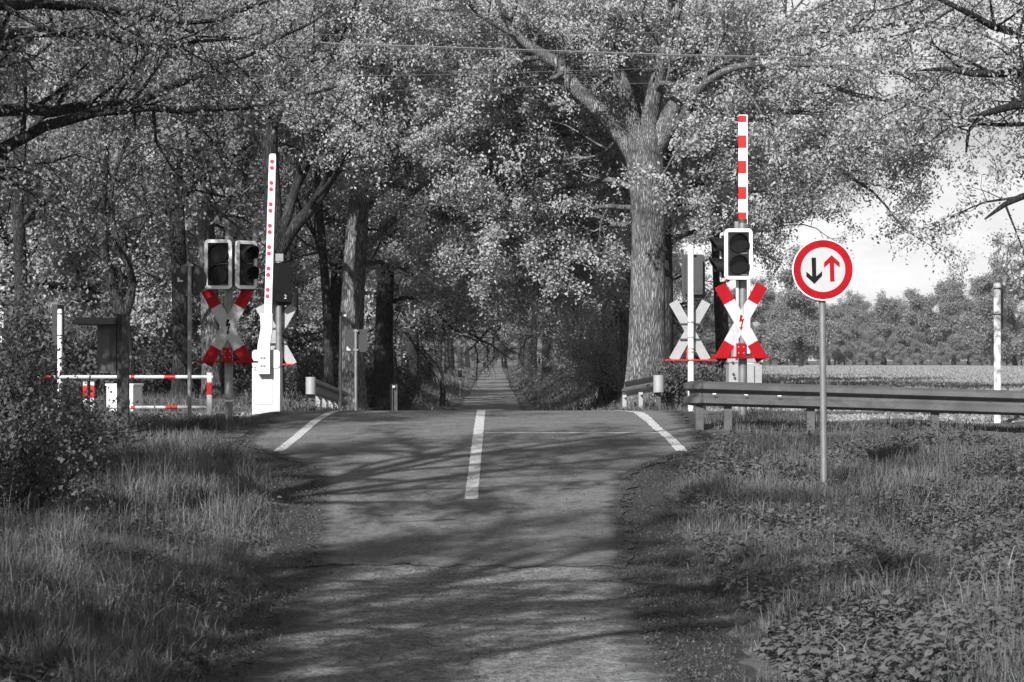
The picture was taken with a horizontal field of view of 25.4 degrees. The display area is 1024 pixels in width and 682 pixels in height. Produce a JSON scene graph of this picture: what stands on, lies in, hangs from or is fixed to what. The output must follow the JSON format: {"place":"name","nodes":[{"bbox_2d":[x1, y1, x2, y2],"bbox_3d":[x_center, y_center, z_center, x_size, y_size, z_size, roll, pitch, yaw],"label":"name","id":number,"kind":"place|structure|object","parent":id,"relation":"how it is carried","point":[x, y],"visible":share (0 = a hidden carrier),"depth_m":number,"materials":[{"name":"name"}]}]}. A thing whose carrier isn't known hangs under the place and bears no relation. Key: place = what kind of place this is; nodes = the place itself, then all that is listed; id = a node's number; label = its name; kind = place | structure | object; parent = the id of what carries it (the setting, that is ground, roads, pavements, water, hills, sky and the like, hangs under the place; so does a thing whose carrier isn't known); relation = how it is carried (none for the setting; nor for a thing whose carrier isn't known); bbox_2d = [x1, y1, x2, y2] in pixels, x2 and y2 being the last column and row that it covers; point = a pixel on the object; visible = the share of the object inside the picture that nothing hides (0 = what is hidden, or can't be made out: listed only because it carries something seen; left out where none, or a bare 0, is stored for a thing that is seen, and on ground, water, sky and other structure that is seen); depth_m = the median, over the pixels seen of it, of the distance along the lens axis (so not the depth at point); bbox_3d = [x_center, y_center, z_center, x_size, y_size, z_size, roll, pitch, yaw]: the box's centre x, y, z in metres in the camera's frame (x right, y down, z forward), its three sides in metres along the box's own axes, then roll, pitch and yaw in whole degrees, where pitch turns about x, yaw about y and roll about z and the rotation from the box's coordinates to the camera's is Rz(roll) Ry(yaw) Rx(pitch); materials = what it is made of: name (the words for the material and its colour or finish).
{"place":"outdoors","nodes":[
{"label":"outdoors","id":0,"kind":"place"},
{"bbox_2d":[0,505,274,681],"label":"verge grass","id":1,"kind":"structure","parent":0,"point":[6,638],"depth_m":14.17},
{"bbox_2d":[0,399,281,546],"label":"verge grass","id":2,"kind":"structure","parent":0,"point":[203,422],"depth_m":22.87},
{"bbox_2d":[217,562,704,681],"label":"old road","id":3,"kind":"structure","parent":0,"point":[543,658],"depth_m":14.18,"materials":[{"name":"asphalt"}]},
{"bbox_2d":[240,411,709,567],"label":"road","id":4,"kind":"structure","parent":0,"point":[340,432],"depth_m":23.24,"materials":[{"name":"asphalt"}]},
{"bbox_2d":[465,410,485,498],"bbox_3d":[-0.429,1.283,29.421,0.141,0.591,15.139,0,0,0],"label":"line","id":5,"kind":"object","parent":4,"relation":"on","point":[473,477],"visible":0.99,"depth_m":25.23,"materials":[{"name":"paint"}]},
{"bbox_2d":[0,74,956,101],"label":"overhead wire","id":6,"kind":"object","parent":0,"point":[558,85],"visible":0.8,"depth_m":33.63,"materials":[{"name":"metal"}]},
{"bbox_2d":[196,411,780,681],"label":"road shoulder","id":7,"kind":"object","parent":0,"point":[739,655],"visible":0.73,"depth_m":17.78},
{"bbox_2d":[174,435,745,681],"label":"leaf litter","id":8,"kind":"object","parent":7,"relation":"on","point":[643,627],"visible":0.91,"depth_m":16.79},
{"bbox_2d":[207,444,780,681],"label":"grit","id":9,"kind":"object","parent":7,"relation":"on","point":[492,604],"visible":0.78,"depth_m":14.94,"materials":[{"name":"gravel"}]},
{"bbox_2d":[451,368,525,410],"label":"avenue road","id":10,"kind":"structure","parent":0,"point":[495,393],"depth_m":123.48,"materials":[{"name":"asphalt"}]},
{"bbox_2d":[0,62,993,83],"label":"overhead wire","id":11,"kind":"object","parent":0,"point":[555,71],"visible":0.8,"depth_m":34.03,"materials":[{"name":"metal"}]},
{"bbox_2d":[0,394,1023,438],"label":"dry grass","id":12,"kind":"structure","parent":0,"point":[741,415],"depth_m":30.31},
{"bbox_2d":[11,26,1018,61],"bbox_3d":[-0.096,-4.613,34.640,32.678,0.980,0.019,0,0,0],"label":"overhead wire","id":13,"kind":"object","parent":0,"point":[612,52],"visible":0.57,"depth_m":34.63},
{"bbox_2d":[28,0,1023,361],"label":"sky","id":14,"kind":"structure","parent":0,"point":[874,268],"materials":[{"name":"white"}]},
{"bbox_2d":[60,7,1017,16],"bbox_3d":[-0.098,-5.123,35.244,33.244,0.323,0.010,0,0,0],"label":"overhead wire","id":15,"kind":"object","parent":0,"point":[600,13],"visible":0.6,"depth_m":35.24,"materials":[{"name":"metal"}]},
{"bbox_2d":[66,361,1023,681],"bbox_3d":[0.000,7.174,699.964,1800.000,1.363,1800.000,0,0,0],"label":"ground","id":16,"kind":"structure","parent":0,"point":[770,669],"depth_m":21.59,"materials":[{"name":"soil"}]},
{"bbox_2d":[52,304,63,406],"bbox_3d":[-6.793,0.421,34.227,0.156,1.934,0.540,0,0,0],"label":"track post","id":17,"kind":"object","parent":16,"relation":"on","point":[57,321],"visible":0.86,"depth_m":33.99,"materials":[{"name":"white paint"}]},
{"bbox_2d":[10,361,115,468],"bbox_3d":[-4.922,0.860,23.537,1.652,1.304,1.394,0,0,-8],"label":"shrub","id":18,"kind":"object","parent":16,"relation":"on","point":[91,390],"visible":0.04,"depth_m":23.62,"materials":[{"name":"grey plant"}]},
{"bbox_2d":[0,273,136,399],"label":"shrub","id":19,"kind":"object","parent":16,"relation":"on","point":[34,314],"visible":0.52,"depth_m":40.61,"materials":[{"name":"grey plant"}]},
{"bbox_2d":[0,387,147,521],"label":"shrub","id":20,"kind":"object","parent":16,"relation":"on","point":[20,480],"visible":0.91,"depth_m":18.89,"materials":[{"name":"grey plant"}]},
{"bbox_2d":[0,12,156,346],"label":"woodland tree","id":21,"kind":"object","parent":16,"relation":"on","point":[50,277],"visible":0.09,"depth_m":58.90,"materials":[{"name":"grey plant"}]},
{"bbox_2d":[0,0,161,334],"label":"woodland tree","id":22,"kind":"object","parent":16,"relation":"on","point":[46,233],"visible":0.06,"depth_m":57.77,"materials":[{"name":"grey plant"}]},
{"bbox_2d":[0,315,177,477],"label":"shrub","id":23,"kind":"object","parent":16,"relation":"on","point":[15,368],"visible":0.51,"depth_m":21.87,"materials":[{"name":"grey plant"}]},
{"bbox_2d":[0,0,198,378],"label":"oak tree","id":24,"kind":"object","parent":16,"relation":"on","point":[19,227],"visible":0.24,"depth_m":46.97,"materials":[{"name":"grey plant"}]},
{"bbox_2d":[0,0,200,393],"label":"woodland tree","id":25,"kind":"object","parent":16,"relation":"on","point":[79,287],"visible":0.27,"depth_m":56.38,"materials":[{"name":"grey plant"}]},
{"bbox_2d":[72,314,129,433],"bbox_3d":[-4.937,0.474,27.822,0.667,1.599,1.150,0,0,0],"label":"notice board","id":26,"kind":"object","parent":16,"relation":"on","point":[113,345],"visible":0.88,"depth_m":27.44,"materials":[{"name":"grey wood"}]},
{"bbox_2d":[5,277,206,395],"bbox_3d":[-9.478,0.004,50.148,4.857,2.996,3.784,0,-1,-40],"label":"shrub","id":27,"kind":"object","parent":16,"relation":"on","point":[157,356],"visible":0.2,"depth_m":50.05,"materials":[{"name":"grey plant"}]},
{"bbox_2d":[0,596,211,681],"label":"leafy weeds","id":28,"kind":"object","parent":16,"relation":"on","point":[186,656],"visible":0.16,"depth_m":11.52,"materials":[{"name":"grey plant"}]},
{"bbox_2d":[0,26,224,383],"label":"oak tree","id":29,"kind":"object","parent":16,"relation":"on","point":[102,256],"visible":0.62,"depth_m":43.96,"materials":[{"name":"grey plant"}]},
{"bbox_2d":[105,384,143,410],"bbox_3d":[-5.960,0.966,34.992,0.500,0.620,0.313,0,-1,22],"label":"utility cabinet","id":30,"kind":"object","parent":16,"relation":"on","point":[135,393],"visible":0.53,"depth_m":34.90,"materials":[{"name":"metal"}]},
{"bbox_2d":[7,0,263,359],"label":"woodland tree","id":31,"kind":"object","parent":16,"relation":"on","point":[134,321],"visible":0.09,"depth_m":58.97,"materials":[{"name":"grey plant"}]},
{"bbox_2d":[0,453,281,662],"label":"leafy weeds","id":32,"kind":"object","parent":16,"relation":"on","point":[225,599],"visible":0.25,"depth_m":16.71,"materials":[{"name":"grey plant"}]},
{"bbox_2d":[102,323,201,396],"bbox_3d":[-8.725,0.556,54.234,2.921,1.977,2.812,0,-1,-18],"label":"shrub","id":33,"kind":"object","parent":16,"relation":"on","point":[163,370],"visible":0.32,"depth_m":54.03,"materials":[{"name":"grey plant"}]},
{"bbox_2d":[0,428,308,681],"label":"tall grass","id":34,"kind":"structure","parent":16,"relation":"on","point":[82,556],"depth_m":15.70,"materials":[{"name":"plant"}]},
{"bbox_2d":[1,0,329,392],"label":"woodland tree","id":35,"kind":"object","parent":16,"relation":"on","point":[191,223],"visible":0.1,"depth_m":58.30,"materials":[{"name":"grey plant"}]},
{"bbox_2d":[28,0,346,398],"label":"oak tree","id":36,"kind":"object","parent":16,"relation":"on","point":[179,314],"visible":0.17,"depth_m":47.88,"materials":[{"name":"grey plant"}]},
{"bbox_2d":[173,262,206,419],"bbox_3d":[-4.193,0.130,29.603,0.436,2.314,0.074,0,0,0],"label":"traffic sign","id":37,"kind":"object","parent":16,"relation":"on","point":[189,279],"visible":0.92,"depth_m":29.64,"materials":[{"name":"grey metal"}]},
{"bbox_2d":[0,0,432,246],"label":"oak tree","id":38,"kind":"object","parent":16,"relation":"on","point":[95,107],"visible":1,"depth_m":26.09,"materials":[{"name":"grey plant"}]},
{"bbox_2d":[108,3,340,395],"bbox_3d":[-6.455,-3.183,53.081,5.877,10.352,4.366,0,0,0],"label":"oak tree","id":39,"kind":"object","parent":16,"relation":"on","point":[210,326],"visible":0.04,"depth_m":52.87,"materials":[{"name":"grey plant"}]},
{"bbox_2d":[197,229,258,422],"bbox_3d":[-3.761,-0.108,30.187,0.827,2.766,0.414,0,0,0],"label":"crossing signal","id":40,"kind":"object","parent":16,"relation":"on","point":[228,264],"visible":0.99,"depth_m":30.23,"materials":[{"name":"white paint"}]},
{"bbox_2d":[195,332,287,394],"bbox_3d":[-6.418,0.612,56.211,2.343,1.890,3.144,0,-1,-33],"label":"shrub","id":41,"kind":"object","parent":16,"relation":"on","point":[240,380],"visible":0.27,"depth_m":55.55,"materials":[{"name":"grey plant"}]},
{"bbox_2d":[141,4,371,393],"bbox_3d":[-6.723,-3.587,60.642,6.064,11.107,8.585,0,0,-6],"label":"woodland tree","id":42,"kind":"object","parent":16,"relation":"on","point":[247,329],"visible":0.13,"depth_m":58.70,"materials":[{"name":"grey plant"}]},
{"bbox_2d":[252,154,282,414],"bbox_3d":[-3.655,-0.765,33.956,0.416,4.025,0.522,0,0,0],"label":"level crossing barrier","id":43,"kind":"object","parent":16,"relation":"on","point":[267,382],"visible":0.99,"depth_m":33.74,"materials":[{"name":"metal"}]},
{"bbox_2d":[99,0,451,399],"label":"oak tree","id":44,"kind":"object","parent":16,"relation":"on","point":[287,229],"visible":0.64,"depth_m":45.88,"materials":[{"name":"grey plant"}]},
{"bbox_2d":[255,254,296,367],"bbox_3d":[-4.000,-0.037,38.496,0.701,2.877,0.411,0,0,0],"label":"crossing signal","id":45,"kind":"object","parent":16,"relation":"on","point":[282,283],"visible":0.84,"depth_m":38.46,"materials":[{"name":"black plastic"}]},
{"bbox_2d":[168,0,412,385],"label":"woodland tree","id":46,"kind":"object","parent":16,"relation":"on","point":[305,317],"visible":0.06,"depth_m":81.72,"materials":[{"name":"grey plant"}]},
{"bbox_2d":[245,346,338,396],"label":"shrub","id":47,"kind":"object","parent":16,"relation":"on","point":[297,382],"visible":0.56,"depth_m":53.54,"materials":[{"name":"grey plant"}]},
{"bbox_2d":[219,35,426,402],"bbox_3d":[-4.108,-2.714,52.160,5.070,9.150,4.286,0,0,0],"label":"oak tree","id":48,"kind":"object","parent":16,"relation":"on","point":[319,237],"visible":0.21,"depth_m":51.92,"materials":[{"name":"grey plant"}]},
{"bbox_2d":[306,377,347,408],"bbox_3d":[-3.550,1.212,43.956,0.181,1.081,6.073,0,0,2],"label":"guardrail","id":49,"kind":"object","parent":16,"relation":"on","point":[318,389],"visible":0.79,"depth_m":42.72,"materials":[{"name":"metal"}]},
{"bbox_2d":[285,312,374,380],"bbox_3d":[-4.981,0.444,62.127,3.869,2.574,4.279,0,-1,36],"label":"shrub","id":50,"kind":"object","parent":16,"relation":"on","point":[321,341],"visible":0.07,"depth_m":61.44,"materials":[{"name":"grey plant"}]},
{"bbox_2d":[197,0,476,387],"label":"avenue oak","id":51,"kind":"object","parent":16,"relation":"on","point":[334,262],"visible":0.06,"depth_m":60.72,"materials":[{"name":"grey plant"}]},
{"bbox_2d":[218,1,458,408],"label":"avenue oak","id":52,"kind":"object","parent":16,"relation":"on","point":[397,327],"visible":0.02,"depth_m":76.95,"materials":[{"name":"grey plant"}]},
{"bbox_2d":[345,329,366,409],"bbox_3d":[-2.950,0.717,42.998,0.430,1.889,0.078,0,0,0],"label":"traffic sign","id":53,"kind":"object","parent":16,"relation":"on","point":[355,341],"visible":0.88,"depth_m":43.03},
{"bbox_2d":[303,345,426,409],"bbox_3d":[-3.512,1.060,58.093,2.212,2.070,3.230,0,-1,38],"label":"shrub","id":54,"kind":"object","parent":16,"relation":"on","point":[369,370],"visible":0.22,"depth_m":58.03,"materials":[{"name":"grey plant"}]},
{"bbox_2d":[298,252,496,393],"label":"avenue oak","id":55,"kind":"object","parent":16,"relation":"on","point":[411,350],"visible":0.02,"depth_m":102.86,"materials":[{"name":"grey plant"}]},
{"bbox_2d":[210,0,589,410],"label":"oak tree","id":56,"kind":"object","parent":16,"relation":"on","point":[358,244],"visible":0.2,"depth_m":49.78,"materials":[{"name":"grey plant"}]},
{"bbox_2d":[393,353,430,410],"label":"shrub","id":57,"kind":"object","parent":16,"relation":"on","point":[405,394],"visible":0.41,"depth_m":65.61,"materials":[{"name":"grey plant"}]},
{"bbox_2d":[312,264,543,386],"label":"avenue oak","id":58,"kind":"object","parent":16,"relation":"on","point":[484,341],"visible":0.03,"depth_m":114.90,"materials":[{"name":"grey plant"}]},
{"bbox_2d":[280,0,605,410],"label":"oak tree","id":59,"kind":"object","parent":16,"relation":"on","point":[383,355],"visible":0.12,"depth_m":56.79,"materials":[{"name":"grey plant"}]},
{"bbox_2d":[1,382,896,410],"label":"verge grass","id":60,"kind":"structure","parent":16,"relation":"on","point":[163,397],"depth_m":43.66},
{"bbox_2d":[142,374,827,410],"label":"roadside grass","id":61,"kind":"structure","parent":16,"relation":"on","point":[428,403],"depth_m":87.89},
{"bbox_2d":[0,423,1022,680],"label":"dry grass","id":62,"kind":"structure","parent":16,"relation":"on","point":[964,601],"depth_m":14.60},
{"bbox_2d":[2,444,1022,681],"bbox_3d":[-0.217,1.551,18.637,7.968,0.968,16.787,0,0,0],"label":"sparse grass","id":63,"kind":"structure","parent":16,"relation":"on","point":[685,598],"depth_m":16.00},
{"bbox_2d":[339,0,692,404],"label":"oak tree","id":64,"kind":"object","parent":16,"relation":"on","point":[623,291],"visible":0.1,"depth_m":51.24,"materials":[{"name":"grey plant"}]},
{"bbox_2d":[497,310,556,379],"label":"avenue oak","id":65,"kind":"object","parent":16,"relation":"on","point":[546,352],"visible":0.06,"depth_m":142.85,"materials":[{"name":"grey plant"}]},
{"bbox_2d":[398,363,677,391],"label":"roadside grass","id":66,"kind":"structure","parent":16,"relation":"on","point":[468,374],"depth_m":174.10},
{"bbox_2d":[105,411,970,415],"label":"rail","id":67,"kind":"object","parent":16,"relation":"on","point":[249,412],"depth_m":33.96,"materials":[{"name":"metal"}]},
{"bbox_2d":[433,38,676,391],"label":"avenue oak","id":68,"kind":"object","parent":16,"relation":"on","point":[493,358],"visible":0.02,"depth_m":97.09,"materials":[{"name":"grey plant"}]},
{"bbox_2d":[138,406,1023,423],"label":"ballast","id":69,"kind":"structure","parent":16,"relation":"on","point":[942,417],"depth_m":32.45,"materials":[{"name":"gravel"}]},
{"bbox_2d":[43,373,212,415],"bbox_3d":[-5.605,0.798,33.039,2.539,0.678,0.150,0,0,0],"label":"pedestrian rail","id":70,"kind":"object","parent":69,"relation":"on","point":[209,378],"visible":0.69,"depth_m":32.97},
{"bbox_2d":[531,293,706,404],"bbox_3d":[2.769,0.027,61.910,4.354,3.518,4.693,0,-1,-22],"label":"shrub","id":71,"kind":"object","parent":16,"relation":"on","point":[559,338],"visible":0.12,"depth_m":61.78,"materials":[{"name":"grey plant"}]},
{"bbox_2d":[543,292,718,404],"bbox_3d":[2.936,0.147,55.727,4.387,3.009,3.978,0,0,0],"label":"shrub","id":72,"kind":"object","parent":16,"relation":"on","point":[598,367],"visible":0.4,"depth_m":55.54,"materials":[{"name":"grey plant"}]},
{"bbox_2d":[546,0,730,401],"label":"avenue oak","id":73,"kind":"object","parent":16,"relation":"on","point":[618,307],"visible":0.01,"depth_m":63.76,"materials":[{"name":"grey plant"}]},
{"bbox_2d":[622,375,663,409],"bbox_3d":[2.447,1.170,42.958,0.193,1.081,4.105,0,0,-6],"label":"guardrail","id":74,"kind":"object","parent":16,"relation":"on","point":[636,387],"visible":0.89,"depth_m":42.83,"materials":[{"name":"metal"}]},
{"bbox_2d":[444,0,844,291],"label":"avenue oak","id":75,"kind":"object","parent":16,"relation":"on","point":[761,245],"visible":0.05,"depth_m":56.68,"materials":[{"name":"grey plant"}]},
{"bbox_2d":[295,0,1023,408],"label":"oak tree","id":76,"kind":"object","parent":16,"relation":"on","point":[481,138],"visible":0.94,"depth_m":45.96,"materials":[{"name":"grey plant"}]},
{"bbox_2d":[645,354,725,408],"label":"shrub","id":77,"kind":"object","parent":16,"relation":"on","point":[673,385],"visible":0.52,"depth_m":41.89,"materials":[{"name":"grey plant"}]},
{"bbox_2d":[589,153,785,374],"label":"woodland tree","id":78,"kind":"object","parent":16,"relation":"on","point":[711,306],"visible":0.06,"depth_m":68.92,"materials":[{"name":"grey plant"}]},
{"bbox_2d":[664,245,715,410],"bbox_3d":[3.016,-0.122,38.618,0.860,3.006,0.352,0,0,0],"label":"crossing signal","id":79,"kind":"object","parent":16,"relation":"on","point":[693,275],"visible":0.99,"depth_m":38.50,"materials":[{"name":"white paint"}]},
{"bbox_2d":[621,0,827,376],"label":"oak tree","id":80,"kind":"object","parent":16,"relation":"on","point":[707,202],"visible":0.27,"depth_m":47.92,"materials":[{"name":"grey plant"}]},
{"bbox_2d":[709,219,771,418],"bbox_3d":[3.030,-0.175,30.219,0.814,2.901,0.478,0,0,0],"label":"crossing signal","id":81,"kind":"object","parent":16,"relation":"on","point":[734,246],"visible":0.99,"depth_m":30.23,"materials":[{"name":"white paint"}]},
{"bbox_2d":[726,115,762,412],"bbox_3d":[3.364,-0.974,33.027,0.513,4.567,0.555,0,0,0],"label":"level crossing barrier","id":82,"kind":"object","parent":16,"relation":"on","point":[754,371],"visible":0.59,"depth_m":32.77,"materials":[{"name":"metal"}]},
{"bbox_2d":[642,0,898,371],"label":"oak tree","id":83,"kind":"object","parent":16,"relation":"on","point":[721,318],"visible":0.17,"depth_m":59.85,"materials":[{"name":"grey plant"}]},
{"bbox_2d":[792,239,853,489],"bbox_3d":[3.028,0.474,22.180,0.600,2.936,0.099,0,0,0],"label":"traffic sign","id":84,"kind":"object","parent":16,"relation":"on","point":[822,271],"visible":0.98,"depth_m":22.15,"materials":[{"name":"metal"}]},
{"bbox_2d":[672,420,1023,612],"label":"leafy weeds","id":85,"kind":"object","parent":16,"relation":"on","point":[992,556],"visible":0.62,"depth_m":20.66,"materials":[{"name":"grey plant"}]},
{"bbox_2d":[675,414,1023,642],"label":"tall grass","id":86,"kind":"structure","parent":16,"relation":"on","point":[907,559],"depth_m":19.04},
{"bbox_2d":[683,381,1023,431],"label":"guardrail","id":87,"kind":"object","parent":16,"relation":"on","point":[933,402],"visible":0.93,"depth_m":28.87,"materials":[{"name":"metal"}]},
{"bbox_2d":[752,549,1023,681],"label":"leafy weeds","id":88,"kind":"object","parent":16,"relation":"on","point":[794,650],"visible":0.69,"depth_m":12.25,"materials":[{"name":"grey plant"}]},
{"bbox_2d":[787,0,1023,300],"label":"oak tree","id":89,"kind":"object","parent":16,"relation":"on","point":[1015,103],"visible":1,"depth_m":26.57,"materials":[{"name":"grey plant"}]},
{"bbox_2d":[993,279,1005,422],"bbox_3d":[6.646,0.337,31.220,0.177,2.358,0.556,0,0,0],"label":"track post","id":90,"kind":"object","parent":16,"relation":"on","point":[999,288],"visible":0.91,"depth_m":30.96,"materials":[{"name":"white paint"}]},
{"bbox_2d":[672,407,1023,559],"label":"verge grass","id":91,"kind":"structure","parent":0,"point":[792,422],"depth_m":22.62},
{"bbox_2d":[686,365,1023,366],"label":"field","id":92,"kind":"structure","parent":0,"point":[888,365],"depth_m":277.77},
{"bbox_2d":[750,269,782,360],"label":"field edge tree","id":93,"kind":"object","parent":92,"relation":"on","point":[760,311],"visible":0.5,"depth_m":284.48,"materials":[{"name":"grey plant"}]},
{"bbox_2d":[756,241,840,366],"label":"field edge tree","id":94,"kind":"object","parent":92,"relation":"on","point":[799,300],"visible":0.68,"depth_m":214.84,"materials":[{"name":"grey plant"}]},
{"bbox_2d":[678,366,1023,390],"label":"crop","id":95,"kind":"object","parent":92,"relation":"on","point":[970,377],"visible":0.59,"depth_m":76.70,"materials":[{"name":"grey plant"}]},
{"bbox_2d":[847,294,887,364],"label":"field edge tree","id":96,"kind":"object","parent":92,"relation":"on","point":[865,316],"visible":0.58,"depth_m":299.20,"materials":[{"name":"grey plant"}]},
{"bbox_2d":[859,326,885,364],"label":"field edge tree","id":97,"kind":"object","parent":92,"relation":"on","point":[871,336],"visible":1,"depth_m":284.65,"materials":[{"name":"grey plant"}]},
{"bbox_2d":[857,288,916,364],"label":"field edge tree","id":98,"kind":"object","parent":92,"relation":"on","point":[883,307],"visible":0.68,"depth_m":306.31,"materials":[{"name":"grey plant"}]},
{"bbox_2d":[904,324,931,364],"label":"field edge tree","id":99,"kind":"object","parent":92,"relation":"on","point":[916,351],"visible":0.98,"depth_m":294.56,"materials":[{"name":"grey plant"}]},
{"bbox_2d":[897,288,949,364],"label":"field edge tree","id":100,"kind":"object","parent":92,"relation":"on","point":[919,303],"visible":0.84,"depth_m":306.42,"materials":[{"name":"grey plant"}]},
{"bbox_2d":[931,283,973,364],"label":"field edge tree","id":101,"kind":"object","parent":92,"relation":"on","point":[943,306],"visible":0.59,"depth_m":305.80,"materials":[{"name":"grey plant"}]},
{"bbox_2d":[931,268,979,364],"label":"field edge tree","id":102,"kind":"object","parent":92,"relation":"on","point":[961,306],"visible":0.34,"depth_m":315.81,"materials":[{"name":"grey plant"}]},
{"bbox_2d":[947,261,1023,365],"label":"field edge tree","id":103,"kind":"object","parent":92,"relation":"on","point":[983,289],"visible":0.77,"depth_m":267.99,"materials":[{"name":"grey plant"}]},
{"bbox_2d":[975,228,1023,365],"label":"field edge tree","id":104,"kind":"object","parent":92,"relation":"on","point":[1019,320],"visible":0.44,"depth_m":274.07,"materials":[{"name":"grey plant"}]},
{"bbox_2d":[689,532,1023,681],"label":"verge grass","id":105,"kind":"structure","parent":0,"point":[1009,668],"depth_m":13.84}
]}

